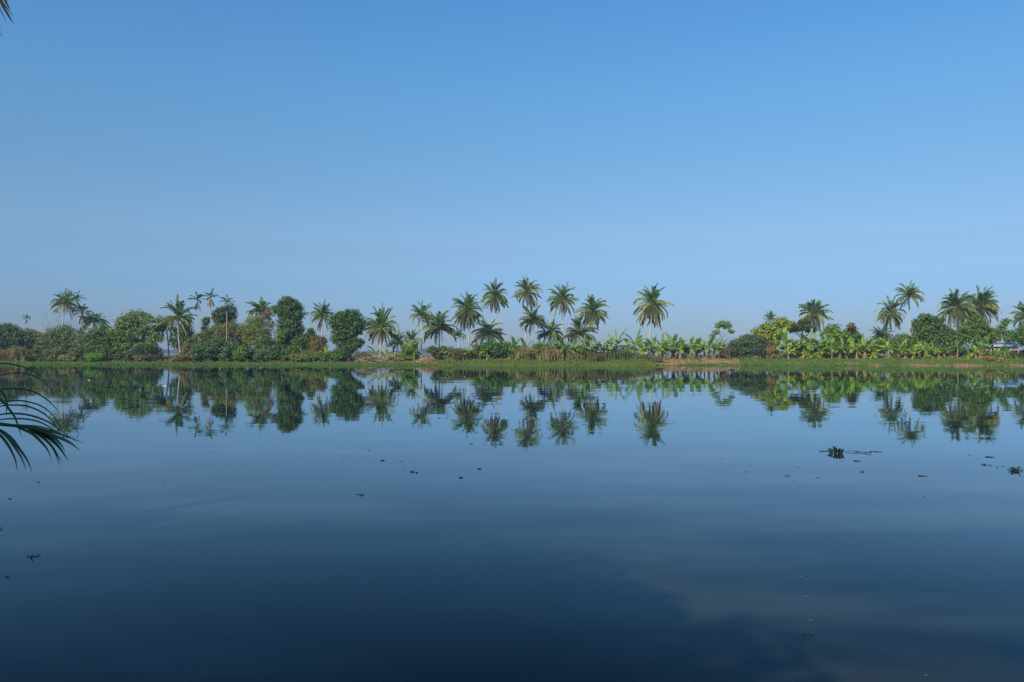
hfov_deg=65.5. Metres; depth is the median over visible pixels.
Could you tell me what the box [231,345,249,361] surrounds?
shrub
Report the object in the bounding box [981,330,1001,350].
broadleaf tree
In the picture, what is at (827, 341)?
banana plant
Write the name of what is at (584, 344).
banana plant
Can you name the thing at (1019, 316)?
coconut palm
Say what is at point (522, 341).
banana plant
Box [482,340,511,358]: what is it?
shrub
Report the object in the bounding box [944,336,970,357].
banana plant
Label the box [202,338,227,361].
shrub
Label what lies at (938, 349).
banana plant
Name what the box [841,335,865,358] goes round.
banana plant
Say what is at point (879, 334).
coconut palm
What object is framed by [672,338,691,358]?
banana plant
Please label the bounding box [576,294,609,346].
coconut palm
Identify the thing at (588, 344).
banana plant
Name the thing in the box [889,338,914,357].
banana plant
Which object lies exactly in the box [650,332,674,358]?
banana plant
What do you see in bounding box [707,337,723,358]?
banana plant
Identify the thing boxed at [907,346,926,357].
shrub
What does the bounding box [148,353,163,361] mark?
shrub
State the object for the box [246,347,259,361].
shrub
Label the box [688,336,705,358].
banana plant
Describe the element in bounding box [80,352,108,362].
shrub
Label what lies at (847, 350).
banana plant
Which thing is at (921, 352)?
banana plant
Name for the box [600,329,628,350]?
banana plant
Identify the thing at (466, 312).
coconut palm
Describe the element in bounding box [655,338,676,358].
banana plant
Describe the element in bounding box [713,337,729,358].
banana plant
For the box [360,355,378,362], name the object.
shrub
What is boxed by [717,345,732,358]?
shrub
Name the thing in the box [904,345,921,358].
banana plant
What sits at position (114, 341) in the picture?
broadleaf tree
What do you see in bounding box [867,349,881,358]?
banana plant
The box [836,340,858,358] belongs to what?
banana plant
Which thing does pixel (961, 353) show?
banana plant
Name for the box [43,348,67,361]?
shrub
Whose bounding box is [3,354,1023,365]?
ground
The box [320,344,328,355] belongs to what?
banana plant
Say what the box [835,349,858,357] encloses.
shrub
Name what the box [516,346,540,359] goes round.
shrub
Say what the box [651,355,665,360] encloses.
shrub
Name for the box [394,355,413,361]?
shrub
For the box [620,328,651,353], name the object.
banana plant
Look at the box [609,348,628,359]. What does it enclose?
shrub
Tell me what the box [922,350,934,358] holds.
banana plant
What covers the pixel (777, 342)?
banana plant
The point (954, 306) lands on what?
coconut palm
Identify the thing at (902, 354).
shrub
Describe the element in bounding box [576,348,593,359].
shrub
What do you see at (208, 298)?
areca palm
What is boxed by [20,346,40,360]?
shrub
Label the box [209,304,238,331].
broadleaf tree
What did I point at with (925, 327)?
broadleaf tree
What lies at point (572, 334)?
coconut palm
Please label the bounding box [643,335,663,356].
banana plant
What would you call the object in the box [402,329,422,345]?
coconut palm
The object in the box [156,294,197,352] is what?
coconut palm
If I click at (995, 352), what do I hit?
banana plant
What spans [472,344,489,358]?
shrub
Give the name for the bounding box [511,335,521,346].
banana plant
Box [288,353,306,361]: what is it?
shrub
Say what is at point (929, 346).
banana plant
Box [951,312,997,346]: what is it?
broadleaf tree
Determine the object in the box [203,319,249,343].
broadleaf tree
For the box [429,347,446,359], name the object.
shrub
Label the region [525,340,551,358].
shrub
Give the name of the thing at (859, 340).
banana plant
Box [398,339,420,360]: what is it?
broadleaf tree
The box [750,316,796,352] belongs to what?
broadleaf tree
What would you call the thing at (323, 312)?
coconut palm
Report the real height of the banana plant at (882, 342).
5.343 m
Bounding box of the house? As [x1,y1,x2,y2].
[978,343,1021,358]
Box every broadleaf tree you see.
[0,322,35,350]
[23,327,44,349]
[32,323,86,352]
[80,324,113,352]
[97,332,122,351]
[104,308,167,351]
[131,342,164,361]
[166,320,196,352]
[189,328,216,347]
[199,316,215,338]
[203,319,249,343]
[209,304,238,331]
[234,329,250,347]
[239,309,276,347]
[271,295,308,345]
[302,328,317,337]
[327,308,368,360]
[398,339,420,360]
[425,345,435,356]
[710,320,734,344]
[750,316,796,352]
[787,319,818,354]
[820,323,849,356]
[843,322,863,344]
[869,335,908,355]
[895,332,912,342]
[905,312,955,346]
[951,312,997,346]
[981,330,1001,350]
[994,318,1013,345]
[1004,323,1023,352]
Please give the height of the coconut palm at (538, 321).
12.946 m
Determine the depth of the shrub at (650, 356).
153.39 m
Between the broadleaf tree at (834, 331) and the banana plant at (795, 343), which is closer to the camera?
the banana plant at (795, 343)
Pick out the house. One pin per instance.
(1013, 346)
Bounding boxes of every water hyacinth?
[820,446,881,453]
[1009,466,1022,470]
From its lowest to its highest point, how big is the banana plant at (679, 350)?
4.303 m
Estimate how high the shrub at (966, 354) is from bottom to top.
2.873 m
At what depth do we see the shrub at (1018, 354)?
155.40 m
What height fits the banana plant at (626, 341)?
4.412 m
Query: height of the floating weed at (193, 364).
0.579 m
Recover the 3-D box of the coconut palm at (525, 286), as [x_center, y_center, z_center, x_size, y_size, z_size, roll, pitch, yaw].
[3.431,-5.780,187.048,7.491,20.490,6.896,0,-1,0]
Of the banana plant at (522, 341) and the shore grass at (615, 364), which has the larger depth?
the banana plant at (522, 341)
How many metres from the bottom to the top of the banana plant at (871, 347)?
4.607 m
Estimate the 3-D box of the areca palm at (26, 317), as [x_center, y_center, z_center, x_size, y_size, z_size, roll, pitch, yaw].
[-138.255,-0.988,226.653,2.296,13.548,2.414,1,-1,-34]
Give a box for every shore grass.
[0,358,1023,365]
[426,363,655,365]
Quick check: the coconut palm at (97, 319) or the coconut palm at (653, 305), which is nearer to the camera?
the coconut palm at (653, 305)
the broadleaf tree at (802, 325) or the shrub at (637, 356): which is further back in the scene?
the broadleaf tree at (802, 325)
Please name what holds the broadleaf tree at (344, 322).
on the ground at (715, 361)
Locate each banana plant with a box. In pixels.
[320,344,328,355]
[367,345,384,358]
[379,349,391,360]
[403,341,421,360]
[460,343,476,359]
[478,342,494,359]
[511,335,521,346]
[520,338,533,346]
[535,341,552,353]
[551,331,565,347]
[556,338,572,352]
[566,338,582,350]
[573,334,593,356]
[580,339,600,356]
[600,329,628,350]
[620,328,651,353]
[622,339,638,352]
[632,341,651,354]
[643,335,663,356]
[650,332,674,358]
[650,341,667,356]
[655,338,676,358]
[659,332,686,358]
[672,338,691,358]
[674,337,694,358]
[676,341,687,359]
[678,335,701,357]
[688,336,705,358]
[689,337,709,357]
[696,336,721,358]
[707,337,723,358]
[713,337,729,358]
[772,327,800,357]
[773,333,791,351]
[780,340,802,357]
[781,345,795,358]
[790,336,808,358]
[793,342,809,358]
[795,337,816,357]
[797,328,828,358]
[800,349,811,358]
[808,350,821,358]
[809,336,829,357]
[813,339,833,357]
[815,346,830,356]
[817,334,836,357]
[822,338,843,357]
[833,341,849,358]
[834,336,855,358]
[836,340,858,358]
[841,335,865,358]
[848,344,864,358]
[852,338,872,357]
[853,337,874,358]
[855,339,878,357]
[861,339,878,357]
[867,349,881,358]
[871,335,891,357]
[875,339,887,356]
[877,337,900,357]
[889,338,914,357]
[897,341,911,358]
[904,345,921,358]
[906,341,921,358]
[912,342,926,358]
[917,340,938,358]
[922,343,936,357]
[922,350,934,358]
[924,343,940,356]
[934,346,946,356]
[938,342,952,356]
[943,343,961,355]
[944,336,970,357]
[946,341,961,355]
[956,342,971,355]
[960,341,978,357]
[969,345,984,357]
[972,341,987,358]
[975,334,997,357]
[980,344,998,354]
[988,347,1002,355]
[994,346,1009,356]
[1007,349,1017,358]
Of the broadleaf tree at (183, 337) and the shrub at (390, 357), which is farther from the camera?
the broadleaf tree at (183, 337)
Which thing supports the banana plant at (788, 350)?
on the ground at (715, 361)
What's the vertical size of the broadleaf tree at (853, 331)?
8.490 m
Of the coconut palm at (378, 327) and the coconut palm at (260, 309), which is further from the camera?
the coconut palm at (260, 309)
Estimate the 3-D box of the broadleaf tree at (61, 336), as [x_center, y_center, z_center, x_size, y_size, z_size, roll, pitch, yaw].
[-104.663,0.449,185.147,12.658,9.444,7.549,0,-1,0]
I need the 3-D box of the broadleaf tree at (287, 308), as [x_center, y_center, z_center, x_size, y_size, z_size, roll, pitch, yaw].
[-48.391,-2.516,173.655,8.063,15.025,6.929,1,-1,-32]
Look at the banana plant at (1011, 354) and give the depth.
151.29 m
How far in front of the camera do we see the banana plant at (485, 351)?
155.66 m
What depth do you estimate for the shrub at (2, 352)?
173.28 m
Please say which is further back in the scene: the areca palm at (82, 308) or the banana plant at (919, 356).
the areca palm at (82, 308)
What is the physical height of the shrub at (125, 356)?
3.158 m
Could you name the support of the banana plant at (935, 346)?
on the ground at (715, 361)
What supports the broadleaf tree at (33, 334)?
on the ground at (715, 361)
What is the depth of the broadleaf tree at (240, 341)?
181.73 m
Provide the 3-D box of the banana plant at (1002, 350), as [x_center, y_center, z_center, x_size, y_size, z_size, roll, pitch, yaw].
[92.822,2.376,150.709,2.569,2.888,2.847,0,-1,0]
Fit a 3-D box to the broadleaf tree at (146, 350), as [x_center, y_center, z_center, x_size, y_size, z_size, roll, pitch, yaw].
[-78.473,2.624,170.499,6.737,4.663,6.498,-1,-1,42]
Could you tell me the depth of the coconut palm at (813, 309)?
193.52 m
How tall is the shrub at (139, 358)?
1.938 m
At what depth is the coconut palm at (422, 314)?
166.62 m
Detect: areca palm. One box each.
[22,315,30,330]
[69,290,86,340]
[71,303,92,330]
[188,291,206,333]
[205,288,217,326]
[218,294,235,340]
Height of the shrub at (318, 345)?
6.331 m
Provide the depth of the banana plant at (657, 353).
156.70 m
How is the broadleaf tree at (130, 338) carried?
on the ground at (715, 361)
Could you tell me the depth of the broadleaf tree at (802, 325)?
179.96 m
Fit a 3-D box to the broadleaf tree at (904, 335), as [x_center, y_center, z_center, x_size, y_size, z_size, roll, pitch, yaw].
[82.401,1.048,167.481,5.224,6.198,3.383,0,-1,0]
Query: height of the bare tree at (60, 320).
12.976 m
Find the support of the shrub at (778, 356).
on the ground at (715, 361)
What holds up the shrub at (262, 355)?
on the ground at (715, 361)
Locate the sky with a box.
[0,0,1023,353]
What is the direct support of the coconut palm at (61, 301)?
on the ground at (715, 361)
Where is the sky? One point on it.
(744, 160)
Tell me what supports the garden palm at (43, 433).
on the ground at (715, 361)
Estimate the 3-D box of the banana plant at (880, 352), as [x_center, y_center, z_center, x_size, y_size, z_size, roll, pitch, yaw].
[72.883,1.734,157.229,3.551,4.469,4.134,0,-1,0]
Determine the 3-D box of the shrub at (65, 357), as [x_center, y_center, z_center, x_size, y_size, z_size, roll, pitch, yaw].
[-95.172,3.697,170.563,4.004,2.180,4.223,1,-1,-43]
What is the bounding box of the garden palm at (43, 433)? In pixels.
[0,363,82,470]
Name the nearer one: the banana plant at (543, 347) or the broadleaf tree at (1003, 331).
the banana plant at (543, 347)
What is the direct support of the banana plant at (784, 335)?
on the ground at (715, 361)
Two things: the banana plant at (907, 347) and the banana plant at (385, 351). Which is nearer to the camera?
the banana plant at (907, 347)
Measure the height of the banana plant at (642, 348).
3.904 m
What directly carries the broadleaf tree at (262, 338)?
on the ground at (715, 361)
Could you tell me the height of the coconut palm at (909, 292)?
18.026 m
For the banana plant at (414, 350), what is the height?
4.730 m
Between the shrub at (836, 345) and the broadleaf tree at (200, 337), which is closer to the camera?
the shrub at (836, 345)
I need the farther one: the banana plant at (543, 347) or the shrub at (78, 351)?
the shrub at (78, 351)
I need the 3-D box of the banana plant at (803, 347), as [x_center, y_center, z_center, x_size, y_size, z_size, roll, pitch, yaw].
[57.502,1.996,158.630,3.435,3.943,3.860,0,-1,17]
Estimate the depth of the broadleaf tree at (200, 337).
184.42 m
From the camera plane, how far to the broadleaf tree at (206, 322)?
192.82 m
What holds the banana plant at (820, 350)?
on the ground at (715, 361)
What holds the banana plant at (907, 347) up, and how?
on the ground at (715, 361)
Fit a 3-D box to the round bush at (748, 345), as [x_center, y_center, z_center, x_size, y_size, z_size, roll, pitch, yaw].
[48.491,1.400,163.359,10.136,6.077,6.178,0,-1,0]
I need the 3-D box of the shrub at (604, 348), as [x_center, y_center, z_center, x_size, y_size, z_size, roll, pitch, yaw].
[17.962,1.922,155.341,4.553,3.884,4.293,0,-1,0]
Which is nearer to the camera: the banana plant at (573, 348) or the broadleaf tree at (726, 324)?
the banana plant at (573, 348)
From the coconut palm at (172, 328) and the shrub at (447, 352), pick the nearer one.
the shrub at (447, 352)
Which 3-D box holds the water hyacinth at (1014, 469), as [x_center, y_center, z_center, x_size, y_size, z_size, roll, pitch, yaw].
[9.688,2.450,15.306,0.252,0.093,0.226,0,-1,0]
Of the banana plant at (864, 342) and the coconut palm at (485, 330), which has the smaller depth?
the banana plant at (864, 342)
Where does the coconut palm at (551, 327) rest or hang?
on the ground at (715, 361)
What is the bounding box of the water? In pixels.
[0,364,1023,681]
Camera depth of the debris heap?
155.40 m
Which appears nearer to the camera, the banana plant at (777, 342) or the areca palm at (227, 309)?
the banana plant at (777, 342)
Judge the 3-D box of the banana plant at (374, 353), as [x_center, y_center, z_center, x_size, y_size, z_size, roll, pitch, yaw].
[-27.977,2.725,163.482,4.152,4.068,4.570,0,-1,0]
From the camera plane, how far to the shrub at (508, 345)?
156.85 m
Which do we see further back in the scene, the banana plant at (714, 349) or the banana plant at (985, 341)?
the banana plant at (714, 349)
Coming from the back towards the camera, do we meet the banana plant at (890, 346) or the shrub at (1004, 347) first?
the shrub at (1004, 347)
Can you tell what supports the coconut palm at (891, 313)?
on the ground at (715, 361)
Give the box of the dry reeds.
[2,345,32,361]
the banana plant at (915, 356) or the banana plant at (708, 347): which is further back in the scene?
the banana plant at (708, 347)
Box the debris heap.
[415,357,434,362]
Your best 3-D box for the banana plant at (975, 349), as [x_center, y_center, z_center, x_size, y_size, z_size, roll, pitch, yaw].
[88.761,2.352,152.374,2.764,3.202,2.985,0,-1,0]
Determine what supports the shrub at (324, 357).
on the ground at (715, 361)
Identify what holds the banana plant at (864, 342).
on the ground at (715, 361)
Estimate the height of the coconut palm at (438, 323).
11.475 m
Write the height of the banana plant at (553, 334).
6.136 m
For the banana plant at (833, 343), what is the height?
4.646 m
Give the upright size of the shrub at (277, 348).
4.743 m
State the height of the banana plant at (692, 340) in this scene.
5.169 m
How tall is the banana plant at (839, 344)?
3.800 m
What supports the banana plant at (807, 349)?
on the ground at (715, 361)
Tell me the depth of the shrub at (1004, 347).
164.39 m
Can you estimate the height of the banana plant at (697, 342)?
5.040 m
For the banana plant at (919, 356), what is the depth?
154.90 m
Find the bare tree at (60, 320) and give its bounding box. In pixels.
[42,313,79,345]
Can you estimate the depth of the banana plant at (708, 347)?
161.74 m
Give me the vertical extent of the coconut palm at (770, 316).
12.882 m
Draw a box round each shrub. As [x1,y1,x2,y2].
[0,348,13,360]
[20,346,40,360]
[28,344,50,361]
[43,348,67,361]
[57,353,77,361]
[67,343,94,361]
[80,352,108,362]
[96,344,123,360]
[111,349,134,361]
[131,354,149,361]
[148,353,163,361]
[169,354,186,361]
[178,341,197,361]
[189,340,214,361]
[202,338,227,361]
[215,340,240,361]
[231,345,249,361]
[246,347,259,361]
[252,345,274,361]
[268,342,287,361]
[278,345,299,360]
[285,335,310,361]
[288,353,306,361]
[297,349,321,361]
[304,335,328,360]
[314,350,330,361]
[326,347,350,361]
[351,350,372,361]
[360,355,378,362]
[388,353,398,361]
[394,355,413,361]
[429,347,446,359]
[439,345,456,358]
[448,347,469,360]
[464,348,481,359]
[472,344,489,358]
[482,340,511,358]
[500,341,517,358]
[506,344,527,358]
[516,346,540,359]
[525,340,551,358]
[539,345,564,360]
[550,344,574,359]
[563,346,587,359]
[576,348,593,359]
[586,351,609,360]
[594,342,613,357]
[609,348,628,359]
[622,348,636,358]
[630,352,648,359]
[645,354,653,359]
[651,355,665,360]
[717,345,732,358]
[764,341,778,358]
[770,352,786,358]
[786,343,801,357]
[822,343,837,358]
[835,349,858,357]
[890,344,911,357]
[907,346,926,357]
[927,344,945,356]
[962,348,979,358]
[983,356,997,360]
[995,356,1004,361]
[999,345,1008,357]
[1001,351,1022,358]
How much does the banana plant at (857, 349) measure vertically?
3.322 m
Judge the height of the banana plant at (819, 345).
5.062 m
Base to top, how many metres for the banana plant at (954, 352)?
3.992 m
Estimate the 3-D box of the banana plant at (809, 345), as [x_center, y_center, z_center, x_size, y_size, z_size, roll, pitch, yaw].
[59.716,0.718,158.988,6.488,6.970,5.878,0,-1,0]
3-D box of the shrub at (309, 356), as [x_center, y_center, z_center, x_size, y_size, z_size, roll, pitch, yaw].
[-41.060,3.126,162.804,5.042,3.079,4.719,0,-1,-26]
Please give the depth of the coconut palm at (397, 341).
181.21 m
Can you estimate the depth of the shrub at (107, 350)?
168.96 m
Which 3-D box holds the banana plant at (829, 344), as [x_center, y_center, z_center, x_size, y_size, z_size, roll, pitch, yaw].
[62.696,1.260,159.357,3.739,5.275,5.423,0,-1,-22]
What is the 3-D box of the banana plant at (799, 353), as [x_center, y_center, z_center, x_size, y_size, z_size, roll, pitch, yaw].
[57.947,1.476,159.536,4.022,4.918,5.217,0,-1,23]
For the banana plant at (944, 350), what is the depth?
155.24 m
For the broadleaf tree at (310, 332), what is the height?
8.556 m
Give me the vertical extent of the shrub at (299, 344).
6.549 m
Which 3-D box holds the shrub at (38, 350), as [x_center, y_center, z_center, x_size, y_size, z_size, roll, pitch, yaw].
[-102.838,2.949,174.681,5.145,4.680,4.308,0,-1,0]
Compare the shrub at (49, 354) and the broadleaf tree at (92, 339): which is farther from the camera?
the broadleaf tree at (92, 339)
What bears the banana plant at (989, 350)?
on the ground at (715, 361)
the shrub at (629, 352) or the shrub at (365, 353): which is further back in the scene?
the shrub at (365, 353)
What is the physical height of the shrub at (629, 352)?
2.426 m
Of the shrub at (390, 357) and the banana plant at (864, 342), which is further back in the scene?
the shrub at (390, 357)
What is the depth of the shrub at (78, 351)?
171.08 m
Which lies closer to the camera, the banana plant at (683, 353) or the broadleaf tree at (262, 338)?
the banana plant at (683, 353)
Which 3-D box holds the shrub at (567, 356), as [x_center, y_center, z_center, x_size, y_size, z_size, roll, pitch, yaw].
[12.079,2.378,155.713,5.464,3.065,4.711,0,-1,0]
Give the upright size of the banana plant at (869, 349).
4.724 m
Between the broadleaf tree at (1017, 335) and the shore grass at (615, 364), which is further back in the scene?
the broadleaf tree at (1017, 335)
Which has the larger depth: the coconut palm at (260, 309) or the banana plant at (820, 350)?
the coconut palm at (260, 309)
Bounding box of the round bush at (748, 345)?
[725,333,770,358]
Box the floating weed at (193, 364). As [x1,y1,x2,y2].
[12,362,421,364]
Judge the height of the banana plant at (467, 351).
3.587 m
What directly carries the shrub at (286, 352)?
on the ground at (715, 361)
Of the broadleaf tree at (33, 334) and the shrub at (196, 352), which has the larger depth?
the broadleaf tree at (33, 334)
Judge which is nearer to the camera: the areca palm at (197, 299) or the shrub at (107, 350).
the shrub at (107, 350)
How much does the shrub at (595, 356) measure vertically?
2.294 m
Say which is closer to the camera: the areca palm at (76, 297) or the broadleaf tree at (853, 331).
the broadleaf tree at (853, 331)
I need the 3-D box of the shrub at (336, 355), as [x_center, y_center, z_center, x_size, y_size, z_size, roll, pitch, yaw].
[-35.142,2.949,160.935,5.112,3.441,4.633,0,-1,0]
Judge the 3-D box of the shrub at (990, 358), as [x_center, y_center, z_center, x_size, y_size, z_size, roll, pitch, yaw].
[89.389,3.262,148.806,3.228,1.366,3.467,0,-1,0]
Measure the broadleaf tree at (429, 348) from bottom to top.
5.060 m
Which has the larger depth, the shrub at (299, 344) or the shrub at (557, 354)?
the shrub at (299, 344)
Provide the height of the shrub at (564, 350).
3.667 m
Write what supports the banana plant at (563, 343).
on the ground at (715, 361)
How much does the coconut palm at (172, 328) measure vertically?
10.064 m
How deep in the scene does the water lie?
10.49 m
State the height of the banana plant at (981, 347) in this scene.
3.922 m
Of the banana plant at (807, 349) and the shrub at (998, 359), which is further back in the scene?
the banana plant at (807, 349)
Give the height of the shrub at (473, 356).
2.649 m
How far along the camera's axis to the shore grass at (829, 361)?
152.74 m
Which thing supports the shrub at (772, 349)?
on the ground at (715, 361)
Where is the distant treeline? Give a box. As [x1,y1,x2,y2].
[128,346,1023,353]
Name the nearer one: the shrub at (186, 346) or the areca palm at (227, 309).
the shrub at (186, 346)
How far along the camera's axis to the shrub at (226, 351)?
163.73 m
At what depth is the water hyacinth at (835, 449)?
18.07 m
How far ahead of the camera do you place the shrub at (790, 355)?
166.67 m
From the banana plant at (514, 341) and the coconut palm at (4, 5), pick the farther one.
the banana plant at (514, 341)
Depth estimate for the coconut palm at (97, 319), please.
203.04 m
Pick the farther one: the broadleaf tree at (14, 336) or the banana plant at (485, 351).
the broadleaf tree at (14, 336)
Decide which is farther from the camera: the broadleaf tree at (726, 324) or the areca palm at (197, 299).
the areca palm at (197, 299)
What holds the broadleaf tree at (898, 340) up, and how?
on the ground at (715, 361)
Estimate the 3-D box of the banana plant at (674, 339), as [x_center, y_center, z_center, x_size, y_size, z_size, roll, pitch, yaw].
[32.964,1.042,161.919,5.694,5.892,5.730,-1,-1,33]
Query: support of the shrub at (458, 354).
on the ground at (715, 361)
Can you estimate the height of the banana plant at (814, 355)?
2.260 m
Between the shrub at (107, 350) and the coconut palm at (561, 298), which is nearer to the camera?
the shrub at (107, 350)
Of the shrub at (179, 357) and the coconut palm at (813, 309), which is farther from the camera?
the coconut palm at (813, 309)
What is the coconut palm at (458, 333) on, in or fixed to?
on the ground at (715, 361)
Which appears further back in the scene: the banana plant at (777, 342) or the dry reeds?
the dry reeds
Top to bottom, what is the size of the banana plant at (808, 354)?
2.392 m
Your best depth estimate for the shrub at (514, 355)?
156.21 m
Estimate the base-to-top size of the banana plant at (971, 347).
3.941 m
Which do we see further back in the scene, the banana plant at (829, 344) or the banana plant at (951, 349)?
the banana plant at (829, 344)
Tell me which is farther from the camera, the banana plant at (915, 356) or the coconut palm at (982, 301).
the coconut palm at (982, 301)
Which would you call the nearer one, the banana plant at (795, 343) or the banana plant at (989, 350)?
the banana plant at (989, 350)
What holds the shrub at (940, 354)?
on the ground at (715, 361)
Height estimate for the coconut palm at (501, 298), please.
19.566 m
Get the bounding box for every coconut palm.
[0,0,13,35]
[49,288,77,329]
[78,312,109,334]
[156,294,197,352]
[156,322,177,358]
[245,296,276,361]
[309,300,335,335]
[364,302,400,360]
[387,330,406,355]
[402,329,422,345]
[409,300,435,358]
[418,310,457,348]
[449,291,483,344]
[451,329,465,347]
[470,318,506,345]
[479,278,508,342]
[511,274,541,343]
[518,301,547,339]
[535,318,563,347]
[546,281,579,336]
[561,311,598,344]
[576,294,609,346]
[633,283,674,353]
[763,310,777,357]
[798,299,833,337]
[866,325,895,354]
[874,295,906,338]
[894,280,924,335]
[936,288,980,330]
[960,285,1002,348]
[1009,301,1023,328]

